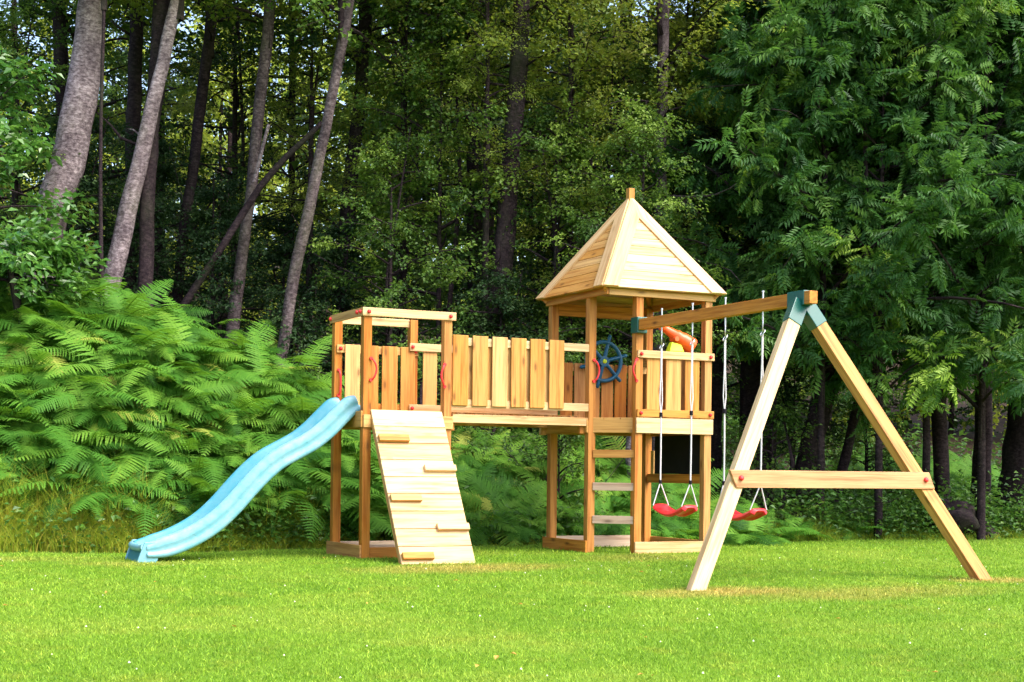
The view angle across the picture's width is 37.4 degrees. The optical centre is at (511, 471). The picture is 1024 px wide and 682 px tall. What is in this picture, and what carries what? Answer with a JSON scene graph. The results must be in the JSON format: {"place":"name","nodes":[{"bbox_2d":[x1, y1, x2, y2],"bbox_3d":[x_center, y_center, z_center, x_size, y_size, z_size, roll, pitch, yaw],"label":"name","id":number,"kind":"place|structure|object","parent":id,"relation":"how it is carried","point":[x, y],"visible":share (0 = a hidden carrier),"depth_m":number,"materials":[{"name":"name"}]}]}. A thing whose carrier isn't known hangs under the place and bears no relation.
{"place":"outdoors","nodes":[
{"label":"outdoors","id":0,"kind":"place"},
{"bbox_2d":[0,0,701,260],"label":"sky","id":1,"kind":"structure","parent":0,"point":[187,21],"materials":[{"name":"white"}]},
{"bbox_2d":[0,244,1023,681],"bbox_3d":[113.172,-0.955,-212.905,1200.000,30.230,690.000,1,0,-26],"label":"ground","id":2,"kind":"structure","parent":0,"point":[1000,428],"depth_m":10.41,"materials":[{"name":"plant"}]},
{"bbox_2d":[0,5,52,113],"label":"broadleaf tree","id":3,"kind":"object","parent":2,"relation":"on","point":[1,15],"visible":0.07,"depth_m":25.97,"materials":[{"name":"green plant"}]},
{"bbox_2d":[0,47,55,294],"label":"broadleaf tree","id":4,"kind":"object","parent":2,"relation":"on","point":[21,102],"visible":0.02,"depth_m":45.35,"materials":[{"name":"green plant"}]},
{"bbox_2d":[0,86,107,277],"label":"broadleaf tree","id":5,"kind":"object","parent":2,"relation":"on","point":[29,105],"visible":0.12,"depth_m":27.48,"materials":[{"name":"green plant"}]},
{"bbox_2d":[0,45,110,276],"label":"leafy shrub","id":6,"kind":"object","parent":2,"relation":"on","point":[11,157],"visible":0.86,"depth_m":18.90,"materials":[{"name":"green plant"}]},
{"bbox_2d":[0,209,115,330],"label":"leafy shrub","id":7,"kind":"object","parent":2,"relation":"on","point":[44,255],"visible":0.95,"depth_m":18.30,"materials":[{"name":"green plant"}]},
{"bbox_2d":[0,0,125,277],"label":"broadleaf tree","id":8,"kind":"object","parent":2,"relation":"on","point":[27,12],"visible":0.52,"depth_m":20.78,"materials":[{"name":"green plant"}]},
{"bbox_2d":[0,0,148,246],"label":"broadleaf tree","id":9,"kind":"object","parent":2,"relation":"on","point":[20,32],"visible":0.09,"depth_m":31.75,"materials":[{"name":"green plant"}]},
{"bbox_2d":[0,110,193,307],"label":"broadleaf tree","id":10,"kind":"object","parent":2,"relation":"on","point":[90,183],"visible":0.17,"depth_m":21.54,"materials":[{"name":"green plant"}]},
{"bbox_2d":[3,12,208,310],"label":"broadleaf tree","id":11,"kind":"object","parent":2,"relation":"on","point":[110,88],"visible":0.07,"depth_m":36.68,"materials":[{"name":"green plant"}]},
{"bbox_2d":[42,0,202,294],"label":"alder tree","id":12,"kind":"object","parent":2,"relation":"on","point":[61,54],"visible":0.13,"depth_m":23.93,"materials":[{"name":"brown plant"}]},
{"bbox_2d":[21,0,226,298],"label":"birch tree","id":13,"kind":"object","parent":2,"relation":"on","point":[76,118],"visible":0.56,"depth_m":20.13,"materials":[{"name":"brown plant"}]},
{"bbox_2d":[71,0,183,301],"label":"birch tree","id":14,"kind":"object","parent":2,"relation":"on","point":[119,249],"visible":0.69,"depth_m":20.22,"materials":[{"name":"brown plant"}]},
{"bbox_2d":[99,0,155,313],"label":"alder tree","id":15,"kind":"object","parent":2,"relation":"on","point":[104,6],"visible":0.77,"depth_m":19.48,"materials":[{"name":"brown plant"}]},
{"bbox_2d":[0,0,272,297],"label":"broadleaf tree","id":16,"kind":"object","parent":2,"relation":"on","point":[123,100],"visible":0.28,"depth_m":25.10,"materials":[{"name":"green plant"}]},
{"bbox_2d":[41,0,253,292],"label":"alder tree","id":17,"kind":"object","parent":2,"relation":"on","point":[134,102],"visible":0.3,"depth_m":22.93,"materials":[{"name":"brown plant"}]},
{"bbox_2d":[70,0,249,309],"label":"broadleaf tree","id":18,"kind":"object","parent":2,"relation":"on","point":[174,103],"visible":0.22,"depth_m":26.89,"materials":[{"name":"green plant"}]},
{"bbox_2d":[73,124,265,342],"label":"broadleaf tree","id":19,"kind":"object","parent":2,"relation":"on","point":[167,169],"visible":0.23,"depth_m":22.34,"materials":[{"name":"green plant"}]},
{"bbox_2d":[87,79,278,330],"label":"broadleaf tree","id":20,"kind":"object","parent":2,"relation":"on","point":[209,172],"visible":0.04,"depth_m":39.94,"materials":[{"name":"green plant"}]},
{"bbox_2d":[43,3,323,324],"bbox_3d":[-8.406,-6.125,33.215,7.767,11.428,5.626,1,0,16],"label":"broadleaf tree","id":21,"kind":"object","parent":2,"relation":"on","point":[120,50],"visible":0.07,"depth_m":32.94,"materials":[{"name":"green plant"}]},
{"bbox_2d":[73,0,330,306],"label":"alder tree","id":22,"kind":"object","parent":2,"relation":"on","point":[209,33],"visible":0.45,"depth_m":22.45,"materials":[{"name":"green plant"}]},
{"bbox_2d":[96,0,310,314],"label":"alder tree","id":23,"kind":"object","parent":2,"relation":"on","point":[146,215],"visible":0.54,"depth_m":20.42,"materials":[{"name":"brown plant"}]},
{"bbox_2d":[132,147,297,362],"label":"broadleaf tree","id":24,"kind":"object","parent":2,"relation":"on","point":[201,216],"visible":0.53,"depth_m":21.83,"materials":[{"name":"green plant"}]},
{"bbox_2d":[115,0,340,344],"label":"broadleaf tree","id":25,"kind":"object","parent":2,"relation":"on","point":[237,119],"visible":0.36,"depth_m":25.97,"materials":[{"name":"green plant"}]},
{"bbox_2d":[107,0,364,330],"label":"broadleaf tree","id":26,"kind":"object","parent":2,"relation":"on","point":[221,119],"visible":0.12,"depth_m":32.84,"materials":[{"name":"green plant"}]},
{"bbox_2d":[179,121,321,310],"bbox_3d":[-4.102,-2.845,21.008,2.940,4.098,0.133,1,0,-1],"label":"leaning trunk","id":27,"kind":"object","parent":2,"relation":"on","point":[239,218],"visible":0.59,"depth_m":20.96,"materials":[{"name":"brown plant"}]},
{"bbox_2d":[252,124,269,182],"bbox_3d":[-3.449,-4.383,20.800,0.238,0.812,0.062,1,0,1],"label":"dead snag","id":28,"kind":"object","parent":27,"relation":"attached to","point":[257,168],"visible":1,"depth_m":20.78,"materials":[{"name":"grey wood"}]},
{"bbox_2d":[187,117,315,355],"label":"broadleaf tree","id":29,"kind":"object","parent":2,"relation":"on","point":[247,146],"visible":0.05,"depth_m":45.88,"materials":[{"name":"green plant"}]},
{"bbox_2d":[151,0,361,346],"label":"alder tree","id":30,"kind":"object","parent":2,"relation":"on","point":[268,17],"visible":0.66,"depth_m":21.43,"materials":[{"name":"grey plant"}]},
{"bbox_2d":[195,200,360,377],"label":"broadleaf tree","id":31,"kind":"object","parent":2,"relation":"on","point":[284,250],"visible":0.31,"depth_m":22.90,"materials":[{"name":"green plant"}]},
{"bbox_2d":[244,276,344,394],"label":"sapling","id":32,"kind":"object","parent":2,"relation":"on","point":[296,330],"visible":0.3,"depth_m":20.40,"materials":[{"name":"green plant"}]},
{"bbox_2d":[181,0,430,352],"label":"broadleaf tree","id":33,"kind":"object","parent":2,"relation":"on","point":[294,156],"visible":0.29,"depth_m":26.13,"materials":[{"name":"green plant"}]},
{"bbox_2d":[230,1,384,375],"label":"broadleaf tree","id":34,"kind":"object","parent":2,"relation":"on","point":[311,105],"visible":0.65,"depth_m":22.78,"materials":[{"name":"green plant"}]},
{"bbox_2d":[229,147,419,389],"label":"broadleaf tree","id":35,"kind":"object","parent":2,"relation":"on","point":[299,172],"visible":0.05,"depth_m":35.65,"materials":[{"name":"green plant"}]},
{"bbox_2d":[239,207,418,402],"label":"broadleaf tree","id":36,"kind":"object","parent":2,"relation":"on","point":[331,255],"visible":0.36,"depth_m":21.82,"materials":[{"name":"green plant"}]},
{"bbox_2d":[216,0,460,366],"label":"alder tree","id":37,"kind":"object","parent":2,"relation":"on","point":[343,10],"visible":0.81,"depth_m":20.14,"materials":[{"name":"grey plant"}]},
{"bbox_2d":[249,0,470,390],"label":"alder tree","id":38,"kind":"object","parent":2,"relation":"on","point":[364,22],"visible":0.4,"depth_m":22.91,"materials":[{"name":"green plant"}]},
{"bbox_2d":[0,276,748,546],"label":"bracken","id":39,"kind":"object","parent":2,"relation":"on","point":[238,404],"visible":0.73,"depth_m":17.84,"materials":[{"name":"green plant"}]},
{"bbox_2d":[294,50,466,369],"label":"broadleaf tree","id":40,"kind":"object","parent":2,"relation":"on","point":[377,224],"depth_m":41.43,"materials":[{"name":"green plant"}]},
{"bbox_2d":[225,0,546,384],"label":"alder tree","id":41,"kind":"object","parent":2,"relation":"on","point":[383,90],"visible":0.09,"depth_m":24.42,"materials":[{"name":"green plant"}]},
{"bbox_2d":[314,74,466,398],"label":"broadleaf tree","id":42,"kind":"object","parent":2,"relation":"on","point":[419,283],"visible":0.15,"depth_m":26.95,"materials":[{"name":"green plant"}]},
{"bbox_2d":[244,0,540,289],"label":"broadleaf tree","id":43,"kind":"object","parent":2,"relation":"on","point":[343,86],"visible":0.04,"depth_m":35.47,"materials":[{"name":"green plant"}]},
{"bbox_2d":[292,122,494,426],"bbox_3d":[-1.665,-2.122,20.924,2.896,5.418,3.259,1,0,0],"label":"broadleaf tree","id":44,"kind":"object","parent":2,"relation":"on","point":[371,169],"visible":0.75,"depth_m":20.73,"materials":[{"name":"green plant"}]},
{"bbox_2d":[293,0,517,398],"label":"broadleaf tree","id":45,"kind":"object","parent":2,"relation":"on","point":[404,35],"visible":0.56,"depth_m":22.21,"materials":[{"name":"green plant"}]},
{"bbox_2d":[353,334,465,459],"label":"sapling","id":46,"kind":"object","parent":2,"relation":"on","point":[420,365],"visible":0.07,"depth_m":19.29,"materials":[{"name":"green plant"}]},
{"bbox_2d":[280,28,548,365],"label":"broadleaf tree","id":47,"kind":"object","parent":2,"relation":"on","point":[415,214],"depth_m":44.27,"materials":[{"name":"green plant"}]},
{"bbox_2d":[278,0,560,402],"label":"broadleaf tree","id":48,"kind":"object","parent":2,"relation":"on","point":[450,26],"visible":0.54,"depth_m":21.50,"materials":[{"name":"green plant"}]},
{"bbox_2d":[351,88,507,391],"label":"broadleaf tree","id":49,"kind":"object","parent":2,"relation":"on","point":[445,218],"visible":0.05,"depth_m":33.94,"materials":[{"name":"green plant"}]},
{"bbox_2d":[380,0,546,336],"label":"alder tree","id":50,"kind":"object","parent":2,"relation":"on","point":[471,166],"visible":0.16,"depth_m":22.31,"materials":[{"name":"brown plant"}]},
{"bbox_2d":[5,0,959,350],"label":"wood","id":51,"kind":"object","parent":2,"relation":"on","point":[275,134],"depth_m":66.07,"materials":[{"name":"green plant"}]},
{"bbox_2d":[437,385,528,471],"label":"sapling","id":52,"kind":"object","parent":2,"relation":"on","point":[491,430],"visible":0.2,"depth_m":19.46,"materials":[{"name":"green plant"}]},
{"bbox_2d":[352,0,614,436],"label":"broadleaf tree","id":53,"kind":"object","parent":2,"relation":"on","point":[463,280],"visible":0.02,"depth_m":31.88,"materials":[{"name":"green plant"}]},
{"bbox_2d":[420,0,559,335],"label":"broadleaf tree","id":54,"kind":"object","parent":2,"relation":"on","point":[487,147],"visible":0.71,"depth_m":21.15,"materials":[{"name":"green plant"}]},
{"bbox_2d":[417,268,566,462],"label":"broadleaf tree","id":55,"kind":"object","parent":2,"relation":"on","point":[498,280],"visible":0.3,"depth_m":20.65,"materials":[{"name":"green plant"}]},
{"bbox_2d":[282,0,733,269],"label":"broadleaf tree","id":56,"kind":"object","parent":2,"relation":"on","point":[296,163],"visible":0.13,"depth_m":26.16,"materials":[{"name":"green plant"}]},
{"bbox_2d":[0,556,1017,677],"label":"clover flowers","id":57,"kind":"object","parent":2,"relation":"on","point":[534,604],"visible":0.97,"depth_m":10.28,"materials":[{"name":"white plant"}]},
{"bbox_2d":[407,1,615,436],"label":"broadleaf tree","id":58,"kind":"object","parent":2,"relation":"on","point":[521,265],"visible":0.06,"depth_m":28.43,"materials":[{"name":"green plant"}]},
{"bbox_2d":[0,369,1023,552],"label":"undergrowth","id":59,"kind":"object","parent":2,"relation":"on","point":[894,513],"visible":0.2,"depth_m":20.54,"materials":[{"name":"green plant"}]},
{"bbox_2d":[0,418,1023,552],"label":"long grass","id":60,"kind":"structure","parent":2,"relation":"on","point":[76,547],"depth_m":16.39,"materials":[{"name":"green plant"}]},
{"bbox_2d":[415,0,620,426],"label":"alder tree","id":61,"kind":"object","parent":2,"relation":"on","point":[519,65],"visible":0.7,"depth_m":21.18,"materials":[{"name":"green plant"}]},
{"bbox_2d":[426,87,631,433],"bbox_3d":[0.495,-2.196,21.125,3.036,6.279,3.685,1,0,-14],"label":"broadleaf tree","id":62,"kind":"object","parent":2,"relation":"on","point":[573,150],"visible":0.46,"depth_m":21.18,"materials":[{"name":"green plant"}]},
{"bbox_2d":[125,188,990,590],"bbox_3d":[0.233,-1.062,14.485,6.848,4.268,5.155,1,0,-26],"label":"playground set","id":63,"kind":"object","parent":2,"relation":"on","point":[635,262],"visible":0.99,"depth_m":16.08,"materials":[{"name":"beige wood"}]},
{"bbox_2d":[652,326,697,516],"bbox_3d":[1.692,-0.510,15.613,0.204,1.951,0.647,1,0,-26],"label":"swing","id":64,"kind":"object","parent":63,"relation":"hanging from","point":[666,510],"visible":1,"depth_m":15.53,"materials":[{"name":"red plastic"}]},
{"bbox_2d":[720,315,766,520],"bbox_3d":[2.218,-0.504,14.536,0.204,1.951,0.681,1,0,-26],"label":"swing","id":65,"kind":"object","parent":63,"relation":"hanging from","point":[753,514],"visible":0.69,"depth_m":14.39,"materials":[{"name":"red plastic"}]},
{"bbox_2d":[417,3,704,359],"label":"broadleaf tree","id":66,"kind":"object","parent":2,"relation":"on","point":[521,260],"visible":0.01,"depth_m":47.42,"materials":[{"name":"green plant"}]},
{"bbox_2d":[505,411,630,534],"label":"sapling","id":67,"kind":"object","parent":2,"relation":"on","point":[568,440],"visible":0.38,"depth_m":18.87,"materials":[{"name":"green plant"}]},
{"bbox_2d":[495,236,665,449],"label":"broadleaf tree","id":68,"kind":"object","parent":2,"relation":"on","point":[575,335],"visible":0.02,"depth_m":22.79,"materials":[{"name":"green plant"}]},
{"bbox_2d":[471,0,727,445],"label":"broadleaf tree","id":69,"kind":"object","parent":2,"relation":"on","point":[579,70],"visible":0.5,"depth_m":21.47,"materials":[{"name":"green plant"}]},
{"bbox_2d":[397,0,802,448],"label":"broadleaf tree","id":70,"kind":"object","parent":2,"relation":"on","point":[594,166],"visible":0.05,"depth_m":26.98,"materials":[{"name":"green plant"}]},
{"bbox_2d":[507,0,695,352],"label":"broadleaf tree","id":71,"kind":"object","parent":2,"relation":"on","point":[591,162],"depth_m":35.74,"materials":[{"name":"green plant"}]},
{"bbox_2d":[513,6,749,466],"bbox_3d":[2.060,-3.090,22.663,4.793,7.929,4.437,1,0,-26],"label":"broadleaf tree","id":72,"kind":"object","parent":2,"relation":"on","point":[635,72],"visible":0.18,"depth_m":22.84,"materials":[{"name":"green plant"}]},
{"bbox_2d":[519,88,754,481],"bbox_3d":[1.588,-2.009,20.120,3.034,6.086,2.500,1,0,0],"label":"birch tree","id":73,"kind":"object","parent":2,"relation":"on","point":[641,136],"visible":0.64,"depth_m":19.88,"materials":[{"name":"green plant"}]},
{"bbox_2d":[538,0,759,500],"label":"broadleaf tree","id":74,"kind":"object","parent":2,"relation":"on","point":[688,19],"visible":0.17,"depth_m":23.39,"materials":[{"name":"green plant"}]},
{"bbox_2d":[529,0,778,450],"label":"birch tree","id":75,"kind":"object","parent":2,"relation":"on","point":[664,63],"visible":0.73,"depth_m":21.35,"materials":[{"name":"green plant"}]},
{"bbox_2d":[599,211,740,458],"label":"broadleaf tree","id":76,"kind":"object","parent":2,"relation":"on","point":[732,406],"visible":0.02,"depth_m":32.62,"materials":[{"name":"green plant"}]},
{"bbox_2d":[610,0,747,489],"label":"alder tree","id":77,"kind":"object","parent":2,"relation":"on","point":[704,49],"visible":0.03,"depth_m":23.96,"materials":[{"name":"green plant"}]},
{"bbox_2d":[560,0,809,499],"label":"alder tree","id":78,"kind":"object","parent":2,"relation":"on","point":[717,401],"visible":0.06,"depth_m":22.92,"materials":[{"name":"green plant"}]},
{"bbox_2d":[558,46,812,493],"bbox_3d":[3.405,-3.270,25.522,4.643,8.222,4.636,1,0,34],"label":"broadleaf tree","id":79,"kind":"object","parent":2,"relation":"on","point":[735,370],"visible":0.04,"depth_m":25.00,"materials":[{"name":"green plant"}]},
{"bbox_2d":[578,0,816,225],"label":"broadleaf tree","id":80,"kind":"object","parent":2,"relation":"on","point":[654,60],"depth_m":28.43,"materials":[{"name":"green plant"}]},
{"bbox_2d":[612,3,902,522],"bbox_3d":[3.855,-4.673,22.670,4.180,11.239,5.837,1,0,-26],"label":"tree","id":81,"kind":"object","parent":2,"relation":"on","point":[750,389],"visible":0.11,"depth_m":22.60,"materials":[{"name":"green plant"}]},
{"bbox_2d":[646,0,910,517],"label":"ash tree","id":82,"kind":"object","parent":2,"relation":"on","point":[787,150],"visible":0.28,"depth_m":21.07,"materials":[{"name":"green plant"}]},
{"bbox_2d":[579,439,1000,545],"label":"woodland ferns","id":83,"kind":"object","parent":2,"relation":"on","point":[733,536],"visible":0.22,"depth_m":19.32,"materials":[{"name":"green plant"}]},
{"bbox_2d":[746,337,848,469],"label":"sapling","id":84,"kind":"object","parent":2,"relation":"on","point":[787,387],"visible":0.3,"depth_m":22.61,"materials":[{"name":"green plant"}]},
{"bbox_2d":[712,396,898,527],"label":"sapling","id":85,"kind":"object","parent":2,"relation":"on","point":[772,415],"visible":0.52,"depth_m":20.94,"materials":[{"name":"green plant"}]},
{"bbox_2d":[633,0,1023,519],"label":"ash tree","id":86,"kind":"object","parent":2,"relation":"on","point":[868,216],"visible":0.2,"depth_m":20.56,"materials":[{"name":"green plant"}]},
{"bbox_2d":[723,331,949,464],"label":"broadleaf tree","id":87,"kind":"object","parent":2,"relation":"on","point":[901,390],"visible":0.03,"depth_m":32.42,"materials":[{"name":"green plant"}]},
{"bbox_2d":[684,0,1007,525],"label":"ash tree","id":88,"kind":"object","parent":2,"relation":"on","point":[787,12],"visible":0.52,"depth_m":20.05,"materials":[{"name":"green plant"}]},
{"bbox_2d":[690,226,1004,433],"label":"broadleaf tree","id":89,"kind":"object","parent":2,"relation":"on","point":[949,420],"visible":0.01,"depth_m":45.56,"materials":[{"name":"green plant"}]},
{"bbox_2d":[700,5,1004,516],"bbox_3d":[4.930,-4.047,22.133,4.589,10.073,3.712,1,0,23],"label":"ash tree","id":90,"kind":"object","parent":2,"relation":"on","point":[845,457],"visible":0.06,"depth_m":21.54,"materials":[{"name":"green plant"}]},
{"bbox_2d":[824,392,920,514],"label":"sapling","id":91,"kind":"object","parent":2,"relation":"on","point":[867,461],"visible":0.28,"depth_m":23.12,"materials":[{"name":"green plant"}]},
{"bbox_2d":[799,331,950,437],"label":"broadleaf tree","id":92,"kind":"object","parent":2,"relation":"on","point":[892,419],"visible":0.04,"depth_m":45.35,"materials":[{"name":"green plant"}]},
{"bbox_2d":[729,0,1023,538],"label":"ash tree","id":93,"kind":"object","parent":2,"relation":"on","point":[905,15],"visible":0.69,"depth_m":20.01,"materials":[{"name":"green plant"}]},
{"bbox_2d":[729,0,1023,528],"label":"ash tree","id":94,"kind":"object","parent":2,"relation":"on","point":[1013,226],"visible":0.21,"depth_m":20.39,"materials":[{"name":"green plant"}]},
{"bbox_2d":[796,1,1023,498],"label":"ash tree","id":95,"kind":"object","parent":2,"relation":"on","point":[940,445],"visible":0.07,"depth_m":21.04,"materials":[{"name":"green plant"}]},
{"bbox_2d":[803,0,1023,539],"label":"ash tree","id":96,"kind":"object","parent":2,"relation":"on","point":[1010,388],"visible":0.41,"depth_m":20.29,"materials":[{"name":"green plant"}]},
{"bbox_2d":[883,321,1005,434],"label":"broadleaf tree","id":97,"kind":"object","parent":2,"relation":"on","point":[952,411],"visible":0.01,"depth_m":46.64,"materials":[{"name":"green plant"}]},
{"bbox_2d":[899,4,1023,377],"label":"ash tree","id":98,"kind":"object","parent":2,"relation":"on","point":[1017,157],"visible":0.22,"depth_m":20.47,"materials":[{"name":"green plant"}]},
{"bbox_2d":[900,27,1023,513],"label":"ash tree","id":99,"kind":"object","parent":2,"relation":"on","point":[989,420],"visible":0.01,"depth_m":23.38,"materials":[{"name":"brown plant"}]},
{"bbox_2d":[930,498,998,538],"bbox_3d":[6.288,0.757,21.005,1.187,0.817,0.694,1,0,-26],"label":"rock","id":100,"kind":"object","parent":2,"relation":"on","point":[963,516],"visible":0.46,"depth_m":20.73,"materials":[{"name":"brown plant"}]},
{"bbox_2d":[907,4,1023,527],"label":"ash tree","id":101,"kind":"object","parent":2,"relation":"on","point":[1013,453],"depth_m":22.42,"materials":[{"name":"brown plant"}]},
{"bbox_2d":[958,379,1008,416],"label":"broadleaf tree","id":102,"kind":"object","parent":2,"relation":"on","point":[997,400],"visible":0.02,"depth_m":46.60,"materials":[{"name":"green plant"}]},
{"bbox_2d":[956,252,1021,436],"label":"broadleaf tree","id":103,"kind":"object","parent":2,"relation":"on","point":[996,415],"visible":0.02,"depth_m":45.42,"materials":[{"name":"green plant"}]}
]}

